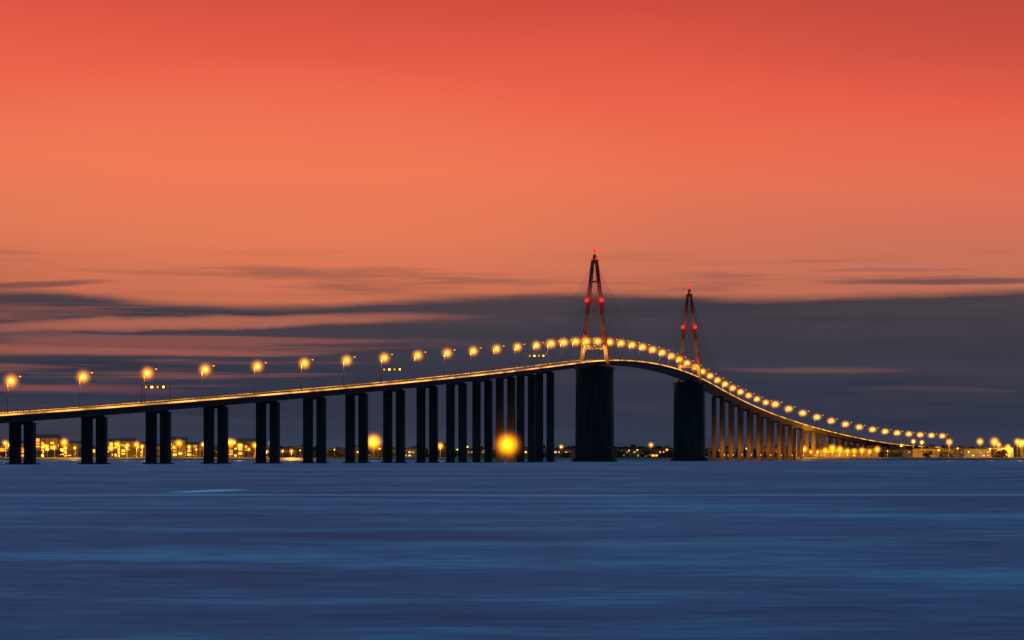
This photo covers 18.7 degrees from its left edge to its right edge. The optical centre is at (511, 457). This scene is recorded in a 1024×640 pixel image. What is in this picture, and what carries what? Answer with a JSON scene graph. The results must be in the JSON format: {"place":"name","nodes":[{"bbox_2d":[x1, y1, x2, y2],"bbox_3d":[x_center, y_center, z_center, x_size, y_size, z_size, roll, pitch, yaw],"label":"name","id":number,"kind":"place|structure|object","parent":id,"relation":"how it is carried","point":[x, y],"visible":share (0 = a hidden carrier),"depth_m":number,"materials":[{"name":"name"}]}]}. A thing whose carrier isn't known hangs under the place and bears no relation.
{"place":"outdoors","nodes":[
{"label":"outdoors","id":0,"kind":"place"},
{"bbox_2d":[0,443,8,456],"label":"warehouse","id":1,"kind":"structure","parent":0,"point":[2,447],"depth_m":2942.00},
{"bbox_2d":[21,441,23,456],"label":"warehouse","id":2,"kind":"structure","parent":0,"point":[22,448],"depth_m":2948.91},
{"bbox_2d":[171,437,187,456],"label":"warehouse","id":3,"kind":"structure","parent":0,"point":[178,450],"depth_m":2942.00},
{"bbox_2d":[228,441,244,456],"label":"warehouse","id":4,"kind":"structure","parent":0,"point":[235,449],"depth_m":2942.00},
{"bbox_2d":[284,444,302,456],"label":"apartment building","id":5,"kind":"structure","parent":0,"point":[300,453],"depth_m":2983.00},
{"bbox_2d":[326,447,337,456],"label":"storage tank","id":6,"kind":"object","parent":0,"point":[328,449],"visible":0.32,"depth_m":2962.30,"materials":[{"name":"metal"}]},
{"bbox_2d":[332,445,344,456],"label":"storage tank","id":7,"kind":"object","parent":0,"point":[341,448],"visible":0.27,"depth_m":2980.53,"materials":[{"name":"metal"}]},
{"bbox_2d":[355,444,382,456],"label":"apartment building","id":8,"kind":"structure","parent":0,"point":[374,449],"depth_m":2973.00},
{"bbox_2d":[468,446,483,456],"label":"apartment building","id":9,"kind":"structure","parent":0,"point":[470,452],"depth_m":2993.00,"materials":[{"name":"concrete"}]},
{"bbox_2d":[0,460,1023,639],"bbox_3d":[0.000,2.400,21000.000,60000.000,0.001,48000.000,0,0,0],"label":"water","id":10,"kind":"structure","parent":0,"point":[627,550],"depth_m":80.32,"materials":[{"name":"blue liquid"}]},
{"bbox_2d":[0,249,940,463],"bbox_3d":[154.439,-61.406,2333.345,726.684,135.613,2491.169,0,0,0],"label":"cable stayed bridge","id":11,"kind":"structure","parent":10,"relation":"in","point":[594,427],"depth_m":1618.01,"materials":[{"name":"concrete"}]},
{"bbox_2d":[7,376,20,412],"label":"street lamp","id":12,"kind":"object","parent":11,"relation":"on","point":[11,380],"visible":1,"depth_m":1141.34,"materials":[{"name":"metal"}]},
{"bbox_2d":[79,372,92,407],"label":"street lamp","id":13,"kind":"object","parent":11,"relation":"on","point":[82,376],"visible":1,"depth_m":1187.18,"materials":[{"name":"metal"}]},
{"bbox_2d":[141,382,170,402],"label":"sign gantry","id":14,"kind":"object","parent":11,"relation":"on","point":[157,386],"visible":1,"depth_m":1229.64,"materials":[{"name":"metal"}]},
{"bbox_2d":[254,362,266,392],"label":"street lamp","id":15,"kind":"object","parent":11,"relation":"on","point":[257,366],"visible":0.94,"depth_m":1329.22,"materials":[{"name":"metal"}]},
{"bbox_2d":[301,359,313,388],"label":"street lamp","id":16,"kind":"object","parent":11,"relation":"on","point":[303,363],"visible":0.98,"depth_m":1376.86,"materials":[{"name":"metal"}]},
{"bbox_2d":[343,356,355,385],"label":"street lamp","id":17,"kind":"object","parent":11,"relation":"on","point":[346,360],"visible":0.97,"depth_m":1424.83,"materials":[{"name":"metal"}]},
{"bbox_2d":[381,354,392,382],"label":"street lamp","id":18,"kind":"object","parent":11,"relation":"on","point":[384,357],"visible":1,"depth_m":1473.09,"materials":[{"name":"metal"}]},
{"bbox_2d":[379,365,405,382],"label":"sign gantry","id":19,"kind":"object","parent":11,"relation":"on","point":[390,368],"visible":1,"depth_m":1468.26,"materials":[{"name":"metal"}]},
{"bbox_2d":[444,349,455,375],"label":"street lamp","id":20,"kind":"object","parent":11,"relation":"on","point":[447,353],"visible":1,"depth_m":1570.31,"materials":[{"name":"metal"}]},
{"bbox_2d":[470,347,480,372],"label":"street lamp","id":21,"kind":"object","parent":11,"relation":"on","point":[470,358],"visible":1,"depth_m":1619.30,"materials":[{"name":"metal"}]},
{"bbox_2d":[526,353,548,365],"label":"sign gantry","id":22,"kind":"object","parent":11,"relation":"on","point":[543,355],"visible":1,"depth_m":1744.15,"materials":[{"name":"metal"}]},
{"bbox_2d":[560,339,571,362],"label":"street lamp","id":23,"kind":"object","parent":11,"relation":"on","point":[563,342],"visible":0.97,"depth_m":1844.80,"materials":[{"name":"metal"}]},
{"bbox_2d":[0,457,1023,459],"bbox_3d":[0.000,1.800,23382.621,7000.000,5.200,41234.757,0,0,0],"label":"ground","id":24,"kind":"structure","parent":0,"point":[569,458],"depth_m":2850.23,"materials":[{"name":"stone"}]},
{"bbox_2d":[36,434,61,456],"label":"warehouse","id":25,"kind":"structure","parent":24,"relation":"on","point":[49,441],"depth_m":2942.00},
{"bbox_2d":[58,441,80,456],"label":"warehouse","id":26,"kind":"structure","parent":24,"relation":"on","point":[71,451],"depth_m":2947.00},
{"bbox_2d":[93,448,111,456],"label":"warehouse","id":27,"kind":"structure","parent":24,"relation":"on","point":[94,452],"depth_m":2937.00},
{"bbox_2d":[108,438,136,456],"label":"warehouse","id":28,"kind":"structure","parent":24,"relation":"on","point":[122,443],"depth_m":2942.00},
{"bbox_2d":[134,442,145,456],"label":"warehouse","id":29,"kind":"structure","parent":24,"relation":"on","point":[138,450],"depth_m":2947.00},
{"bbox_2d":[185,442,202,456],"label":"warehouse","id":30,"kind":"structure","parent":24,"relation":"on","point":[191,451],"depth_m":2947.00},
{"bbox_2d":[238,438,255,456],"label":"warehouse","id":31,"kind":"structure","parent":24,"relation":"on","point":[250,443],"depth_m":2949.00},
{"bbox_2d":[266,448,298,456],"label":"warehouse","id":32,"kind":"structure","parent":24,"relation":"on","point":[294,453],"depth_m":2937.00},
{"bbox_2d":[392,446,415,456],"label":"apartment building","id":33,"kind":"structure","parent":24,"relation":"on","point":[410,452],"depth_m":2953.00,"materials":[{"name":"concrete"}]},
{"bbox_2d":[427,443,445,456],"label":"apartment building","id":34,"kind":"structure","parent":24,"relation":"on","point":[442,447],"depth_m":2963.00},
{"bbox_2d":[0,444,1007,457],"bbox_3d":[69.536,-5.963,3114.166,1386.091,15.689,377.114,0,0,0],"label":"woodland","id":35,"kind":"object","parent":24,"relation":"on","point":[669,453],"visible":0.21,"depth_m":2929.82,"materials":[{"name":"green plant"}]},
{"bbox_2d":[524,445,546,456],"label":"apartment building","id":36,"kind":"structure","parent":24,"relation":"on","point":[526,451],"depth_m":2963.00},
{"bbox_2d":[554,446,574,456],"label":"apartment building","id":37,"kind":"structure","parent":24,"relation":"on","point":[559,451],"depth_m":2953.00,"materials":[{"name":"concrete"}]},
{"bbox_2d":[614,446,641,456],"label":"apartment building","id":38,"kind":"structure","parent":24,"relation":"on","point":[633,452],"depth_m":2953.00,"materials":[{"name":"concrete"}]},
{"bbox_2d":[636,445,655,456],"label":"apartment building","id":39,"kind":"structure","parent":24,"relation":"on","point":[646,448],"depth_m":2983.00,"materials":[{"name":"concrete"}]},
{"bbox_2d":[650,446,672,456],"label":"apartment building","id":40,"kind":"structure","parent":24,"relation":"on","point":[655,452],"depth_m":2963.00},
{"bbox_2d":[708,446,735,456],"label":"apartment building","id":41,"kind":"structure","parent":24,"relation":"on","point":[717,449],"depth_m":2953.00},
{"bbox_2d":[764,445,787,456],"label":"apartment building","id":42,"kind":"structure","parent":24,"relation":"on","point":[786,450],"depth_m":2943.00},
{"bbox_2d":[797,446,822,456],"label":"apartment building","id":43,"kind":"structure","parent":24,"relation":"on","point":[816,449],"depth_m":2923.00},
{"bbox_2d":[819,447,857,456],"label":"apartment building","id":44,"kind":"structure","parent":24,"relation":"on","point":[842,452],"depth_m":2918.00,"materials":[{"name":"yellow"}]},
{"bbox_2d":[850,446,878,456],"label":"apartment building","id":45,"kind":"structure","parent":24,"relation":"on","point":[864,452],"depth_m":2923.00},
{"bbox_2d":[880,447,911,456],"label":"apartment building","id":46,"kind":"structure","parent":24,"relation":"on","point":[907,453],"depth_m":2953.00,"materials":[{"name":"concrete"}]},
{"bbox_2d":[912,446,939,456],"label":"apartment building","id":47,"kind":"structure","parent":24,"relation":"on","point":[916,452],"depth_m":2983.00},
{"bbox_2d":[937,445,970,456],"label":"apartment building","id":48,"kind":"structure","parent":24,"relation":"on","point":[959,447],"depth_m":3003.00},
{"bbox_2d":[962,446,986,456],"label":"apartment building","id":49,"kind":"structure","parent":24,"relation":"on","point":[978,451],"depth_m":2983.00,"materials":[{"name":"concrete"}]},
{"bbox_2d":[982,445,1013,456],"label":"apartment building","id":50,"kind":"structure","parent":24,"relation":"on","point":[1009,451],"depth_m":2993.00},
{"bbox_2d":[0,0,1023,456],"label":"sky","id":51,"kind":"structure","parent":0,"point":[836,187],"materials":[{"name":"orange"}]},
{"bbox_2d":[1013,445,1023,456],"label":"apartment building","id":52,"kind":"structure","parent":0,"point":[1016,451],"depth_m":3003.00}
]}

